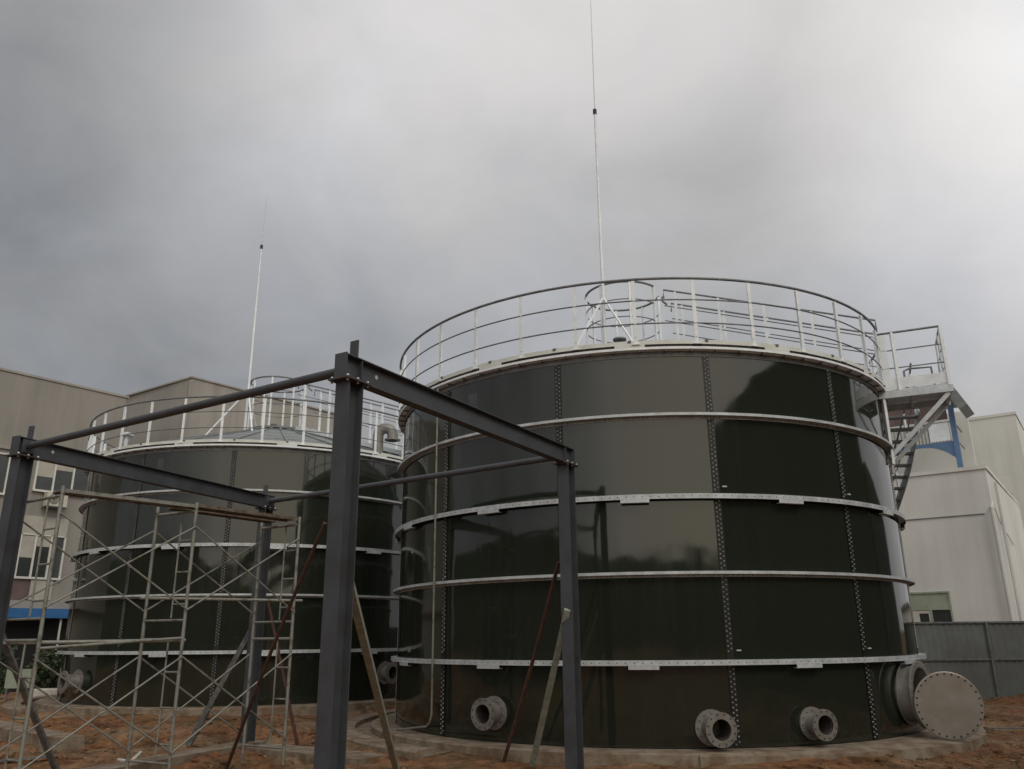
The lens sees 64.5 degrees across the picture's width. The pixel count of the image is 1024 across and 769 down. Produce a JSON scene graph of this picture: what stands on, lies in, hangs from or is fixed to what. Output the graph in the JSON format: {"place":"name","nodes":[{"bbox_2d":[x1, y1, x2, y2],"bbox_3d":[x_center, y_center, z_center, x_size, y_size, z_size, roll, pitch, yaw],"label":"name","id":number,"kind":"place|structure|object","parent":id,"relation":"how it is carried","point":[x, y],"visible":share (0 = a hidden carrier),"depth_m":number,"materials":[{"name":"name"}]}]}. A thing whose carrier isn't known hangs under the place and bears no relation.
{"place":"outdoors","nodes":[
{"label":"outdoors","id":0,"kind":"place"},
{"bbox_2d":[0,692,1023,768],"bbox_3d":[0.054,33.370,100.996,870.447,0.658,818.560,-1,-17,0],"label":"ground","id":1,"kind":"structure","parent":0,"point":[1000,709],"depth_m":13.49,"materials":[{"name":"red soil"}]},
{"bbox_2d":[0,645,18,694],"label":"shrub","id":2,"kind":"object","parent":1,"relation":"on","point":[2,678],"visible":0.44,"depth_m":25.89,"materials":[{"name":"green plant"}]},
{"bbox_2d":[4,669,32,701],"bbox_3d":[-15.020,9.178,24.624,0.750,1.025,0.050,-1,-17,0],"label":"notice board","id":3,"kind":"object","parent":1,"relation":"on","point":[10,681],"visible":0.5,"depth_m":24.66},
{"bbox_2d":[0,754,57,761],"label":"timber offcut","id":4,"kind":"object","parent":1,"relation":"on","point":[24,758],"visible":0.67,"depth_m":12.64,"materials":[{"name":"wood"}]},
{"bbox_2d":[2,634,58,768],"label":"timber prop","id":5,"kind":"object","parent":1,"relation":"on","point":[24,692],"visible":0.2,"depth_m":10.70,"materials":[{"name":"brown wood"}]},
{"bbox_2d":[0,720,84,752],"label":"footing strip","id":6,"kind":"object","parent":1,"relation":"on","point":[73,741],"visible":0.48,"depth_m":14.83,"materials":[{"name":"concrete"}]},
{"bbox_2d":[26,648,62,688],"bbox_3d":[-14.547,9.299,26.066,1.922,1.663,1.958,-1,-17,0],"label":"shrub","id":7,"kind":"object","parent":1,"relation":"on","point":[48,676],"visible":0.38,"depth_m":25.61,"materials":[{"name":"green plant"}]},
{"bbox_2d":[33,688,56,696],"bbox_3d":[-13.520,9.177,23.782,1.000,0.500,0.500,-1,-17,0],"label":"concrete block","id":8,"kind":"object","parent":1,"relation":"on","point":[49,691],"depth_m":23.60,"materials":[{"name":"white concrete"}]},
{"bbox_2d":[0,367,129,691],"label":"office building","id":9,"kind":"structure","parent":1,"relation":"on","point":[47,407],"depth_m":32.07,"materials":[{"name":"beige paint"}]},
{"bbox_2d":[0,452,10,494],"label":"window","id":10,"kind":"structure","parent":9,"relation":"in","point":[4,462],"depth_m":31.06,"materials":[{"name":"white glass"}]},
{"bbox_2d":[14,533,66,579],"bbox_3d":[-18.294,6.687,31.498,0.120,1.710,1.700,-13,-22,36],"label":"window","id":11,"kind":"structure","parent":9,"relation":"in","point":[29,547],"depth_m":31.41,"materials":[{"name":"white glass"}]},
{"bbox_2d":[41,491,67,508],"bbox_3d":[-18.057,4.584,32.105,0.500,0.578,0.800,-13,-22,36],"label":"air conditioner","id":12,"kind":"object","parent":9,"relation":"attached to","point":[54,503],"visible":0.57,"depth_m":31.92,"materials":[{"name":"beige plastic"}]},
{"bbox_2d":[32,461,87,492],"bbox_3d":[-18.090,3.780,32.714,0.120,1.300,2.150,-13,-22,36],"label":"window","id":13,"kind":"structure","parent":9,"relation":"in","point":[49,477],"depth_m":32.53,"materials":[{"name":"white glass"}]},
{"bbox_2d":[117,751,141,761],"bbox_3d":[-5.637,5.477,11.821,0.358,0.224,0.341,-1,-17,0],"label":"pipe fitting","id":14,"kind":"object","parent":1,"relation":"on","point":[138,754],"visible":0.5,"depth_m":11.90,"materials":[{"name":"white plastic"}]},
{"bbox_2d":[81,740,266,768],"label":"footing strip","id":15,"kind":"object","parent":1,"relation":"on","point":[180,757],"visible":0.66,"depth_m":12.12,"materials":[{"name":"concrete"}]},
{"bbox_2d":[0,486,302,768],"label":"scaffold tower","id":16,"kind":"structure","parent":15,"relation":"on","point":[38,642],"depth_m":10.89,"materials":[{"name":"grey metal"}]},
{"bbox_2d":[53,489,194,508],"bbox_3d":[-5.128,1.534,10.826,0.246,0.047,1.785,-15,-22,38],"label":"scaffold plank","id":17,"kind":"object","parent":16,"relation":"on","point":[112,497],"visible":1,"depth_m":10.76,"materials":[{"name":"brown wood"}]},
{"bbox_2d":[168,507,280,523],"bbox_3d":[-4.341,1.994,12.375,0.226,0.047,1.870,-12,-21,32],"label":"scaffold plank","id":18,"kind":"object","parent":16,"relation":"on","point":[232,516],"visible":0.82,"depth_m":12.38,"materials":[{"name":"metal"}]},
{"bbox_2d":[186,504,297,521],"bbox_3d":[-4.027,1.938,12.205,0.266,0.047,1.844,-12,-21,33],"label":"scaffold plank","id":19,"kind":"object","parent":16,"relation":"on","point":[224,510],"visible":0.91,"depth_m":12.16,"materials":[{"name":"metal"}]},
{"bbox_2d":[1,694,395,717],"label":"tank foundation","id":20,"kind":"object","parent":1,"relation":"on","point":[44,703],"visible":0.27,"depth_m":18.28,"materials":[{"name":"concrete"}]},
{"bbox_2d":[55,200,403,706],"bbox_3d":[-6.850,1.415,25.259,11.235,15.324,10.413,-1,-17,0],"label":"storage tank","id":21,"kind":"object","parent":20,"relation":"on","point":[281,460],"visible":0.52,"depth_m":19.68,"materials":[{"name":"green metal"}]},
{"bbox_2d":[185,631,247,745],"bbox_3d":[-5.138,5.318,14.330,1.323,2.054,0.081,-8,-19,23],"label":"timber prop","id":22,"kind":"object","parent":1,"relation":"on","point":[218,690],"visible":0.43,"depth_m":14.30,"materials":[{"name":"brown wood"}]},
{"bbox_2d":[122,376,333,445],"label":"factory building","id":23,"kind":"structure","parent":1,"relation":"on","point":[190,386],"depth_m":41.13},
{"bbox_2d":[225,522,326,768],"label":"steel prop","id":24,"kind":"object","parent":1,"relation":"on","point":[305,568],"visible":1,"depth_m":11.00,"materials":[{"name":"brown metal"}]},
{"bbox_2d":[267,602,299,745],"bbox_3d":[-3.976,4.989,14.063,0.784,2.368,0.059,-3,-17,8],"label":"steel prop","id":25,"kind":"object","parent":1,"relation":"on","point":[284,680],"visible":0.7,"depth_m":14.01,"materials":[{"name":"grey metal"}]},
{"bbox_2d":[0,340,583,768],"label":"steel frame","id":26,"kind":"object","parent":1,"relation":"on","point":[352,376],"visible":0.98,"depth_m":9.96,"materials":[{"name":"grey paint"}]},
{"bbox_2d":[245,743,384,766],"bbox_3d":[-3.137,6.006,12.720,2.701,0.503,0.644,-12,-21,33],"label":"footing strip","id":27,"kind":"object","parent":1,"relation":"on","point":[304,755],"visible":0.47,"depth_m":12.56,"materials":[{"name":"concrete"}]},
{"bbox_2d":[353,582,399,768],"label":"timber prop","id":28,"kind":"object","parent":1,"relation":"on","point":[366,651],"visible":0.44,"depth_m":8.55,"materials":[{"name":"brown wood"}]},
{"bbox_2d":[502,561,559,761],"bbox_3d":[0.247,3.963,11.312,0.072,2.826,1.549,11,-21,-32],"label":"steel prop","id":29,"kind":"object","parent":1,"relation":"on","point":[538,639],"visible":0.94,"depth_m":11.27,"materials":[{"name":"metal"}]},
{"bbox_2d":[529,608,570,766],"bbox_3d":[0.487,4.171,10.912,0.103,2.210,1.453,6,-19,-20],"label":"timber prop","id":30,"kind":"object","parent":1,"relation":"on","point":[547,697],"visible":1,"depth_m":10.88,"materials":[{"name":"brown wood"}]},
{"bbox_2d":[347,709,987,766],"bbox_3d":[2.618,6.976,16.324,12.159,0.594,11.435,-1,-17,0],"label":"tank foundation","id":31,"kind":"object","parent":1,"relation":"on","point":[365,731],"visible":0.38,"depth_m":11.69,"materials":[{"name":"concrete"}]},
{"bbox_2d":[391,0,984,747],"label":"storage tank","id":32,"kind":"object","parent":31,"relation":"on","point":[743,578],"visible":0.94,"depth_m":12.90,"materials":[{"name":"green metal"}]},
{"bbox_2d":[892,465,1023,621],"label":"workshop building","id":33,"kind":"structure","parent":1,"relation":"on","point":[962,535],"depth_m":32.53,"materials":[{"name":"white concrete"}]},
{"bbox_2d":[910,591,953,621],"bbox_3d":[16.669,9.245,32.289,1.600,1.930,0.092,-13,-21,34],"label":"window","id":34,"kind":"structure","parent":33,"relation":"in","point":[936,606],"depth_m":32.33,"materials":[{"name":"white glass"}]},
{"bbox_2d":[888,388,976,474],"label":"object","id":35,"kind":"structure","parent":33,"relation":"on","point":[944,441],"depth_m":40.49,"materials":[{"name":"metal"}]},
{"bbox_2d":[914,621,1023,699],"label":"site fence","id":36,"kind":"object","parent":1,"relation":"on","point":[985,659],"visible":0.22,"depth_m":24.24,"materials":[{"name":"grey metal"}]},
{"bbox_2d":[968,411,1023,525],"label":"tall building","id":37,"kind":"structure","parent":1,"relation":"on","point":[998,442],"depth_m":43.46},
{"bbox_2d":[984,727,1023,728],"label":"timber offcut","id":38,"kind":"object","parent":1,"relation":"on","point":[1003,727],"visible":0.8,"depth_m":15.52,"materials":[{"name":"wood"}]},
{"bbox_2d":[0,0,1023,449],"label":"sky","id":39,"kind":"structure","parent":0,"point":[417,165],"materials":[{"name":"grey"}]},
{"bbox_2d":[9,713,1023,768],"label":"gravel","id":40,"kind":"structure","parent":0,"point":[214,741],"depth_m":14.27,"materials":[{"name":"gravel"}]}
]}

